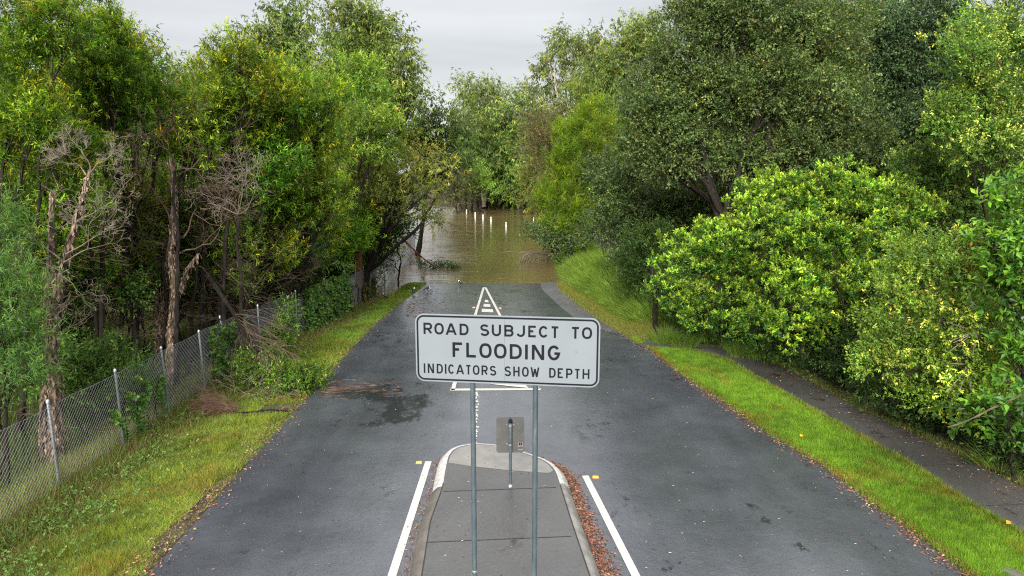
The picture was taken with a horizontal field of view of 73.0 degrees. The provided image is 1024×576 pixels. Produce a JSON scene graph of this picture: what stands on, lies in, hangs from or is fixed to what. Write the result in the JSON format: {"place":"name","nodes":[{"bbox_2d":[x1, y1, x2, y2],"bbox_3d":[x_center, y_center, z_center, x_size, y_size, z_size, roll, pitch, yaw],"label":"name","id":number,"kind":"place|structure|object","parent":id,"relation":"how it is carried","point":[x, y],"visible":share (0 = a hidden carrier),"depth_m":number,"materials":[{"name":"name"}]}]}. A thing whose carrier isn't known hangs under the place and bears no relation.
{"place":"outdoors","nodes":[
{"label":"outdoors","id":0,"kind":"place"},
{"bbox_2d":[3,205,571,340],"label":"water","id":1,"kind":"structure","parent":0,"point":[493,239],"depth_m":45.88,"materials":[{"name":"brown liquid"}]},
{"bbox_2d":[390,81,486,254],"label":"leafy tree","id":2,"kind":"object","parent":1,"relation":"in","point":[432,121],"visible":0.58,"depth_m":44.88,"materials":[{"name":"green plant"}]},
{"bbox_2d":[0,173,1023,575],"bbox_3d":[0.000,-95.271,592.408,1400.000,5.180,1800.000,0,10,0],"label":"ground","id":3,"kind":"structure","parent":0,"point":[188,521],"depth_m":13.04,"materials":[{"name":"green plant"}]},
{"bbox_2d":[0,181,82,486],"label":"willow shrub","id":4,"kind":"object","parent":3,"relation":"on","point":[9,351],"visible":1,"depth_m":11.32,"materials":[{"name":"green plant"}]},
{"bbox_2d":[0,228,83,405],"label":"thicket shrub","id":5,"kind":"object","parent":3,"relation":"on","point":[39,323],"visible":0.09,"depth_m":15.36,"materials":[{"name":"green plant"}]},
{"bbox_2d":[0,0,114,440],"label":"wattle tree","id":6,"kind":"object","parent":3,"relation":"on","point":[37,92],"visible":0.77,"depth_m":13.74,"materials":[{"name":"green plant"}]},
{"bbox_2d":[0,109,132,374],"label":"wattle tree","id":7,"kind":"object","parent":3,"relation":"on","point":[62,235],"visible":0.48,"depth_m":14.48,"materials":[{"name":"green plant"}]},
{"bbox_2d":[0,122,140,464],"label":"paperbark tree","id":8,"kind":"object","parent":3,"relation":"on","point":[54,395],"visible":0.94,"depth_m":12.45,"materials":[{"name":"brown plant"}]},
{"bbox_2d":[9,181,135,361],"bbox_3d":[-10.621,0.101,16.665,3.253,5.561,3.295,5,11,26],"label":"thicket shrub","id":9,"kind":"object","parent":3,"relation":"on","point":[83,269],"visible":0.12,"depth_m":16.42,"materials":[{"name":"green plant"}]},
{"bbox_2d":[2,325,155,439],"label":"leafy shrub","id":10,"kind":"object","parent":3,"relation":"on","point":[85,371],"visible":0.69,"depth_m":13.48,"materials":[{"name":"green plant"}]},
{"bbox_2d":[20,0,159,384],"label":"wattle tree","id":11,"kind":"object","parent":3,"relation":"on","point":[97,65],"visible":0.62,"depth_m":15.86,"materials":[{"name":"green plant"}]},
{"bbox_2d":[1,0,193,180],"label":"woodland tree","id":12,"kind":"object","parent":3,"relation":"on","point":[158,42],"visible":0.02,"depth_m":35.34,"materials":[{"name":"green plant"}]},
{"bbox_2d":[62,238,163,391],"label":"leafy shrub","id":13,"kind":"object","parent":3,"relation":"on","point":[133,292],"visible":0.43,"depth_m":16.54,"materials":[{"name":"green plant"}]},
{"bbox_2d":[62,348,182,417],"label":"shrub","id":14,"kind":"object","parent":3,"relation":"on","point":[139,391],"depth_m":14.95,"materials":[{"name":"green plant"}]},
{"bbox_2d":[70,25,193,382],"bbox_3d":[-9.318,-1.838,16.992,2.756,9.315,2.796,0,10,0],"label":"wattle tree","id":15,"kind":"object","parent":3,"relation":"on","point":[148,106],"visible":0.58,"depth_m":16.92,"materials":[{"name":"green plant"}]},
{"bbox_2d":[78,159,193,366],"bbox_3d":[-9.729,-0.283,17.477,2.786,6.048,3.111,7,12,36],"label":"thicket shrub","id":16,"kind":"object","parent":3,"relation":"on","point":[145,260],"visible":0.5,"depth_m":17.38,"materials":[{"name":"green plant"}]},
{"bbox_2d":[0,309,304,498],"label":"undergrowth","id":17,"kind":"object","parent":3,"relation":"on","point":[11,416],"visible":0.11,"depth_m":14.98,"materials":[{"name":"green plant"}]},
{"bbox_2d":[105,178,200,355],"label":"thicket shrub","id":18,"kind":"object","parent":3,"relation":"on","point":[180,257],"visible":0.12,"depth_m":18.82,"materials":[{"name":"green plant"}]},
{"bbox_2d":[117,134,222,354],"bbox_3d":[-9.432,-0.979,19.229,3.106,6.829,2.838,9,13,42],"label":"thicket shrub","id":19,"kind":"object","parent":3,"relation":"on","point":[167,175],"visible":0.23,"depth_m":18.69,"materials":[{"name":"green plant"}]},
{"bbox_2d":[105,106,244,387],"bbox_3d":[-8.114,-0.764,16.667,3.098,7.076,2.260,0,10,0],"label":"dead tree","id":20,"kind":"object","parent":3,"relation":"on","point":[176,305],"visible":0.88,"depth_m":16.77,"materials":[{"name":"brown wood"}]},
{"bbox_2d":[73,39,277,170],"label":"woodland tree","id":21,"kind":"object","parent":3,"relation":"on","point":[185,68],"depth_m":35.19,"materials":[{"name":"green plant"}]},
{"bbox_2d":[92,91,264,386],"bbox_3d":[-8.146,-0.885,16.791,4.013,7.621,3.203,7,12,35],"label":"dead tree","id":22,"kind":"object","parent":3,"relation":"on","point":[171,265],"visible":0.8,"depth_m":17.03,"materials":[{"name":"wood"}]},
{"bbox_2d":[105,72,259,375],"bbox_3d":[-8.428,-1.430,17.865,3.536,8.193,3.849,0,10,0],"label":"wattle tree","id":23,"kind":"object","parent":3,"relation":"on","point":[209,138],"visible":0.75,"depth_m":17.63,"materials":[{"name":"green plant"}]},
{"bbox_2d":[0,310,369,575],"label":"broadleaf weeds","id":24,"kind":"object","parent":3,"relation":"on","point":[74,514],"visible":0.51,"depth_m":11.02,"materials":[{"name":"green plant"}]},
{"bbox_2d":[122,210,251,362],"bbox_3d":[-9.244,0.029,19.687,3.546,4.715,3.490,-5,11,-29],"label":"leafy shrub","id":25,"kind":"object","parent":3,"relation":"on","point":[183,296],"visible":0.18,"depth_m":19.39,"materials":[{"name":"green plant"}]},
{"bbox_2d":[120,130,258,376],"bbox_3d":[-8.011,-0.658,17.541,2.912,6.856,2.321,0,10,0],"label":"paperbark tree","id":26,"kind":"object","parent":3,"relation":"on","point":[157,313],"visible":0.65,"depth_m":17.96,"materials":[{"name":"brown plant"}]},
{"bbox_2d":[0,294,387,575],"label":"tall weeds","id":27,"kind":"object","parent":3,"relation":"on","point":[105,461],"visible":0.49,"depth_m":12.41,"materials":[{"name":"green plant"}]},
{"bbox_2d":[0,233,414,524],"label":"chain link fence","id":28,"kind":"object","parent":3,"relation":"on","point":[118,401],"visible":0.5,"depth_m":13.72,"materials":[{"name":"metal"}]},
{"bbox_2d":[108,374,173,449],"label":"fence vine","id":29,"kind":"object","parent":28,"relation":"attached to","point":[142,398],"visible":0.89,"depth_m":13.71,"materials":[{"name":"green plant"}]},
{"bbox_2d":[206,315,250,389],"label":"fence vine","id":30,"kind":"object","parent":28,"relation":"attached to","point":[219,359],"visible":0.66,"depth_m":17.35,"materials":[{"name":"green plant"}]},
{"bbox_2d":[301,269,352,332],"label":"fence vine","id":31,"kind":"object","parent":28,"relation":"attached to","point":[335,300],"visible":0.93,"depth_m":23.86,"materials":[{"name":"green plant"}]},
{"bbox_2d":[164,76,271,365],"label":"bare tree","id":32,"kind":"object","parent":3,"relation":"on","point":[202,312],"visible":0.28,"depth_m":18.96,"materials":[{"name":"brown plant"}]},
{"bbox_2d":[166,148,281,356],"bbox_3d":[-8.319,-1.001,20.109,3.386,6.589,4.085,0,10,0],"label":"thicket shrub","id":33,"kind":"object","parent":3,"relation":"on","point":[214,219],"visible":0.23,"depth_m":19.55,"materials":[{"name":"green plant"}]},
{"bbox_2d":[176,139,273,382],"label":"dead tree","id":34,"kind":"object","parent":3,"relation":"on","point":[241,292],"visible":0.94,"depth_m":17.45,"materials":[{"name":"wood"}]},
{"bbox_2d":[159,17,304,363],"bbox_3d":[-7.377,-2.307,18.631,3.683,9.656,3.672,4,10,21],"label":"wattle tree","id":35,"kind":"object","parent":3,"relation":"on","point":[221,63],"visible":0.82,"depth_m":18.09,"materials":[{"name":"green plant"}]},
{"bbox_2d":[177,383,287,417],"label":"fallen branch","id":36,"kind":"object","parent":3,"relation":"on","point":[225,406],"visible":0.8,"depth_m":15.13,"materials":[{"name":"brown plant"}]},
{"bbox_2d":[180,206,300,364],"bbox_3d":[-8.215,0.051,19.516,3.779,4.730,2.702,5,11,28],"label":"thicket shrub","id":37,"kind":"object","parent":3,"relation":"on","point":[247,230],"visible":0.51,"depth_m":19.20,"materials":[{"name":"green plant"}]},
{"bbox_2d":[187,190,298,338],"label":"leafy shrub","id":38,"kind":"object","parent":3,"relation":"on","point":[276,286],"visible":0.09,"depth_m":21.21,"materials":[{"name":"green plant"}]},
{"bbox_2d":[179,272,310,396],"bbox_3d":[-6.418,1.487,17.347,4.081,3.502,1.900,6,11,32],"label":"broken limb","id":39,"kind":"object","parent":3,"relation":"on","point":[250,342],"visible":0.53,"depth_m":17.10,"materials":[{"name":"brown plant"}]},
{"bbox_2d":[193,100,315,361],"bbox_3d":[-7.170,-1.432,19.370,3.632,7.715,3.125,0,10,0],"label":"wattle tree","id":40,"kind":"object","parent":3,"relation":"on","point":[279,176],"visible":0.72,"depth_m":19.05,"materials":[{"name":"green plant"}]},
{"bbox_2d":[203,130,309,335],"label":"tree","id":41,"kind":"object","parent":3,"relation":"on","point":[285,248],"visible":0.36,"depth_m":20.14,"materials":[{"name":"green plant"}]},
{"bbox_2d":[211,167,323,352],"bbox_3d":[-7.330,-0.877,20.965,3.598,6.076,3.063,5,11,26],"label":"thicket shrub","id":42,"kind":"object","parent":3,"relation":"on","point":[293,200],"visible":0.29,"depth_m":20.32,"materials":[{"name":"green plant"}]},
{"bbox_2d":[224,0,335,93],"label":"eucalypt tree","id":43,"kind":"object","parent":3,"relation":"on","point":[289,40],"visible":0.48,"depth_m":41.37,"materials":[{"name":"green plant"}]},
{"bbox_2d":[196,43,366,353],"bbox_3d":[-6.446,-2.377,20.319,4.042,9.196,4.611,7,12,37],"label":"wattle tree","id":44,"kind":"object","parent":3,"relation":"on","point":[302,111],"visible":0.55,"depth_m":19.83,"materials":[{"name":"green plant"}]},
{"bbox_2d":[227,341,336,399],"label":"fallen foliage","id":45,"kind":"object","parent":3,"relation":"on","point":[292,373],"visible":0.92,"depth_m":16.42,"materials":[{"name":"green plant"}]},
{"bbox_2d":[260,290,306,359],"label":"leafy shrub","id":46,"kind":"object","parent":3,"relation":"on","point":[286,338],"visible":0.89,"depth_m":18.55,"materials":[{"name":"green plant"}]},
{"bbox_2d":[257,197,350,333],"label":"leafy shrub","id":47,"kind":"object","parent":3,"relation":"on","point":[317,243],"visible":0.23,"depth_m":21.88,"materials":[{"name":"green plant"}]},
{"bbox_2d":[261,131,360,320],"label":"wattle tree","id":48,"kind":"object","parent":3,"relation":"on","point":[336,194],"visible":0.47,"depth_m":21.05,"materials":[{"name":"green plant"}]},
{"bbox_2d":[279,186,354,322],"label":"thicket shrub","id":49,"kind":"object","parent":3,"relation":"on","point":[337,230],"visible":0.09,"depth_m":22.96,"materials":[{"name":"green plant"}]},
{"bbox_2d":[316,193,373,275],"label":"leafy shrub","id":50,"kind":"object","parent":3,"relation":"on","point":[349,250],"visible":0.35,"depth_m":25.48,"materials":[{"name":"green plant"}]},
{"bbox_2d":[320,173,386,277],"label":"thicket shrub","id":51,"kind":"object","parent":3,"relation":"on","point":[367,209],"visible":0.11,"depth_m":27.61,"materials":[{"name":"green plant"}]},
{"bbox_2d":[314,45,405,216],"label":"dome tree","id":52,"kind":"object","parent":3,"relation":"on","point":[358,70],"visible":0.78,"depth_m":29.51,"materials":[{"name":"green plant"}]},
{"bbox_2d":[318,93,417,274],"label":"leafy tree","id":53,"kind":"object","parent":3,"relation":"on","point":[363,130],"visible":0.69,"depth_m":26.78,"materials":[{"name":"green plant"}]},
{"bbox_2d":[298,0,443,275],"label":"eucalypt tree","id":54,"kind":"object","parent":3,"relation":"on","point":[359,31],"visible":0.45,"depth_m":35.29,"materials":[{"name":"green plant"}]},
{"bbox_2d":[362,204,427,285],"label":"hanging shrub","id":55,"kind":"object","parent":3,"relation":"on","point":[400,227],"visible":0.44,"depth_m":32.61,"materials":[{"name":"green plant"}]},
{"bbox_2d":[321,133,470,301],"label":"spreading tree","id":56,"kind":"object","parent":3,"relation":"on","point":[394,182],"visible":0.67,"depth_m":28.66,"materials":[{"name":"green plant"}]},
{"bbox_2d":[428,151,483,213],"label":"shore tree","id":57,"kind":"object","parent":3,"relation":"on","point":[465,191],"visible":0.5,"depth_m":89.67,"materials":[{"name":"green plant"}]},
{"bbox_2d":[438,71,500,209],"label":"eucalypt tree","id":58,"kind":"object","parent":3,"relation":"on","point":[468,97],"visible":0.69,"depth_m":94.53,"materials":[{"name":"green plant"}]},
{"bbox_2d":[438,130,508,209],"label":"shore tree","id":59,"kind":"object","parent":3,"relation":"on","point":[491,162],"visible":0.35,"depth_m":96.92,"materials":[{"name":"green plant"}]},
{"bbox_2d":[444,67,514,206],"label":"eucalypt tree","id":60,"kind":"object","parent":3,"relation":"on","point":[490,88],"visible":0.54,"depth_m":103.95,"materials":[{"name":"green plant"}]},
{"bbox_2d":[459,158,507,211],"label":"shore tree","id":61,"kind":"object","parent":3,"relation":"on","point":[484,177],"visible":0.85,"depth_m":90.84,"materials":[{"name":"green plant"}]},
{"bbox_2d":[461,100,528,207],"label":"shore tree","id":62,"kind":"object","parent":3,"relation":"on","point":[500,169],"visible":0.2,"depth_m":99.83,"materials":[{"name":"green plant"}]},
{"bbox_2d":[480,97,546,208],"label":"shore tree","id":63,"kind":"object","parent":3,"relation":"on","point":[511,178],"visible":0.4,"depth_m":98.18,"materials":[{"name":"green plant"}]},
{"bbox_2d":[476,73,562,208],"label":"eucalypt tree","id":64,"kind":"object","parent":3,"relation":"on","point":[521,105],"visible":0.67,"depth_m":99.40,"materials":[{"name":"green plant"}]},
{"bbox_2d":[502,127,555,214],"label":"shore tree","id":65,"kind":"object","parent":3,"relation":"on","point":[526,178],"visible":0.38,"depth_m":87.24,"materials":[{"name":"green plant"}]},
{"bbox_2d":[504,96,574,219],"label":"shore tree","id":66,"kind":"object","parent":3,"relation":"on","point":[538,136],"visible":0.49,"depth_m":68.55,"materials":[{"name":"green plant"}]},
{"bbox_2d":[516,212,586,265],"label":"overhanging shrub","id":67,"kind":"object","parent":3,"relation":"on","point":[549,244],"visible":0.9,"depth_m":39.27,"materials":[{"name":"green plant"}]},
{"bbox_2d":[520,17,616,179],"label":"eucalypt tree","id":68,"kind":"object","parent":3,"relation":"on","point":[582,47],"visible":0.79,"depth_m":84.48,"materials":[{"name":"green plant"}]},
{"bbox_2d":[544,54,606,220],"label":"eucalypt tree","id":69,"kind":"object","parent":3,"relation":"on","point":[570,104],"visible":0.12,"depth_m":69.33,"materials":[{"name":"green plant"}]},
{"bbox_2d":[524,86,628,253],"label":"casuarina tree","id":70,"kind":"object","parent":3,"relation":"on","point":[568,193],"visible":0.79,"depth_m":39.45,"materials":[{"name":"green plant"}]},
{"bbox_2d":[540,282,631,339],"bbox_3d":[2.388,0.570,28.465,1.274,0.244,15.184,-1,10,-6],"label":"road shoulder","id":71,"kind":"object","parent":3,"relation":"on","point":[566,304],"visible":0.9,"depth_m":27.81},
{"bbox_2d":[558,5,682,226],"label":"eucalypt tree","id":72,"kind":"object","parent":3,"relation":"on","point":[626,46],"visible":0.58,"depth_m":61.05,"materials":[{"name":"green plant"}]},
{"bbox_2d":[556,281,685,339],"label":"grass","id":73,"kind":"structure","parent":3,"relation":"on","point":[627,325],"depth_m":24.79,"materials":[{"name":"green plant"}]},
{"bbox_2d":[602,211,688,302],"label":"undergrowth shrub","id":74,"kind":"object","parent":3,"relation":"on","point":[636,262],"visible":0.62,"depth_m":24.38,"materials":[{"name":"green plant"}]},
{"bbox_2d":[560,136,738,288],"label":"dark tree","id":75,"kind":"object","parent":3,"relation":"on","point":[640,202],"visible":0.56,"depth_m":27.15,"materials":[{"name":"green plant"}]},
{"bbox_2d":[550,241,755,343],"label":"tall grass","id":76,"kind":"structure","parent":3,"relation":"on","point":[580,268],"depth_m":29.68,"materials":[{"name":"green plant"}]},
{"bbox_2d":[672,292,762,345],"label":"undergrowth shrub","id":77,"kind":"object","parent":3,"relation":"on","point":[719,328],"visible":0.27,"depth_m":20.75,"materials":[{"name":"green plant"}]},
{"bbox_2d":[599,0,910,308],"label":"fig tree","id":78,"kind":"object","parent":3,"relation":"on","point":[750,23],"visible":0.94,"depth_m":23.34,"materials":[{"name":"green plant"}]},
{"bbox_2d":[723,290,827,363],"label":"undergrowth shrub","id":79,"kind":"object","parent":3,"relation":"on","point":[763,331],"visible":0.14,"depth_m":18.97,"materials":[{"name":"green plant"}]},
{"bbox_2d":[639,152,948,388],"bbox_3d":[7.313,-0.440,17.732,7.994,5.986,3.295,0,10,0],"label":"lime shrub","id":80,"kind":"object","parent":3,"relation":"on","point":[797,271],"visible":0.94,"depth_m":17.36,"materials":[{"name":"green plant"}]},
{"bbox_2d":[758,305,874,379],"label":"undergrowth shrub","id":81,"kind":"object","parent":3,"relation":"on","point":[801,361],"visible":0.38,"depth_m":17.88,"materials":[{"name":"green plant"}]},
{"bbox_2d":[630,336,1023,575],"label":"grass","id":82,"kind":"structure","parent":3,"relation":"on","point":[896,504],"depth_m":12.18,"materials":[{"name":"green plant"}]},
{"bbox_2d":[635,342,1023,533],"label":"footpath","id":83,"kind":"structure","parent":3,"relation":"on","point":[982,492],"depth_m":13.21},
{"bbox_2d":[666,342,1023,487],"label":"weeds","id":84,"kind":"object","parent":83,"relation":"on","point":[1018,479],"visible":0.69,"depth_m":14.36,"materials":[{"name":"green plant"}]},
{"bbox_2d":[808,304,905,390],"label":"undergrowth shrub","id":85,"kind":"object","parent":3,"relation":"on","point":[841,364],"visible":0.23,"depth_m":16.54,"materials":[{"name":"green plant"}]},
{"bbox_2d":[781,137,961,310],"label":"thicket tree","id":86,"kind":"object","parent":3,"relation":"on","point":[886,174],"visible":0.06,"depth_m":24.53,"materials":[{"name":"green plant"}]},
{"bbox_2d":[839,351,942,425],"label":"undergrowth shrub","id":87,"kind":"object","parent":3,"relation":"on","point":[868,382],"visible":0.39,"depth_m":14.63,"materials":[{"name":"green plant"}]},
{"bbox_2d":[802,48,1022,285],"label":"woodland tree","id":88,"kind":"object","parent":3,"relation":"on","point":[888,104],"visible":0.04,"depth_m":27.48,"materials":[{"name":"green plant"}]},
{"bbox_2d":[838,0,998,291],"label":"dark tree","id":89,"kind":"object","parent":3,"relation":"on","point":[897,49],"visible":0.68,"depth_m":26.81,"materials":[{"name":"green plant"}]},
{"bbox_2d":[871,386,981,444],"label":"undergrowth shrub","id":90,"kind":"object","parent":3,"relation":"on","point":[909,415],"visible":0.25,"depth_m":13.85,"materials":[{"name":"green plant"}]},
{"bbox_2d":[831,220,1023,464],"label":"blossoming privet","id":91,"kind":"object","parent":3,"relation":"on","point":[918,336],"visible":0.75,"depth_m":12.99,"materials":[{"name":"green plant"}]},
{"bbox_2d":[867,136,1023,357],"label":"mixed tree","id":92,"kind":"object","parent":3,"relation":"on","point":[959,193],"visible":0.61,"depth_m":19.39,"materials":[{"name":"green plant"}]},
{"bbox_2d":[906,0,1023,307],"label":"tree","id":93,"kind":"object","parent":3,"relation":"on","point":[1018,7],"visible":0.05,"depth_m":23.99,"materials":[{"name":"green plant"}]},
{"bbox_2d":[910,0,1023,373],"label":"mixed tree","id":94,"kind":"object","parent":3,"relation":"on","point":[981,77],"visible":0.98,"depth_m":17.52,"materials":[{"name":"green plant"}]},
{"bbox_2d":[931,375,1023,482],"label":"leaf tree","id":95,"kind":"object","parent":3,"relation":"on","point":[983,397],"visible":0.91,"depth_m":11.70,"materials":[{"name":"green plant"}]},
{"bbox_2d":[947,160,1023,469],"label":"leaf tree","id":96,"kind":"object","parent":3,"relation":"on","point":[1008,238],"visible":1,"depth_m":11.88,"materials":[{"name":"green plant"}]},
{"bbox_2d":[953,406,1023,479],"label":"undergrowth shrub","id":97,"kind":"object","parent":3,"relation":"on","point":[1003,446],"visible":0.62,"depth_m":11.95,"materials":[{"name":"green plant"}]},
{"bbox_2d":[0,0,1023,172],"label":"sky","id":98,"kind":"structure","parent":0,"point":[477,36],"materials":[{"name":"white"}]},
{"bbox_2d":[146,283,965,575],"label":"road","id":99,"kind":"structure","parent":0,"point":[340,478],"depth_m":11.87,"materials":[{"name":"grey asphalt"}]},
{"bbox_2d":[121,291,418,575],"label":"fallen leaves","id":100,"kind":"object","parent":99,"relation":"on","point":[196,506],"visible":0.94,"depth_m":10.97,"materials":[{"name":"brown plant"}]},
{"bbox_2d":[410,443,599,575],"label":"traffic island","id":101,"kind":"structure","parent":99,"relation":"on","point":[563,548],"depth_m":10.06,"materials":[{"name":"concrete"}]},
{"bbox_2d":[415,313,599,575],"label":"flood warning sign","id":102,"kind":"object","parent":101,"relation":"on","point":[534,351],"visible":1,"depth_m":6.71,"materials":[{"name":"white metal"}]},
{"bbox_2d":[496,417,523,486],"bbox_3d":[-0.026,2.642,11.119,0.450,1.160,0.084,0,10,-2],"label":"sign","id":103,"kind":"object","parent":101,"relation":"on","point":[510,435],"visible":1,"depth_m":11.11,"materials":[{"name":"metal"}]},
{"bbox_2d":[388,287,639,575],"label":"road markings","id":104,"kind":"object","parent":99,"relation":"on","point":[618,541],"visible":0.63,"depth_m":10.64,"materials":[{"name":"paint"}]},
{"bbox_2d":[527,452,622,575],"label":"fallen leaves","id":105,"kind":"object","parent":99,"relation":"on","point":[587,523],"visible":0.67,"depth_m":10.19,"materials":[{"name":"brown plant"}]},
{"bbox_2d":[554,290,993,575],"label":"fallen leaves","id":106,"kind":"object","parent":99,"relation":"on","point":[874,508],"visible":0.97,"depth_m":11.44,"materials":[{"name":"brown plant"}]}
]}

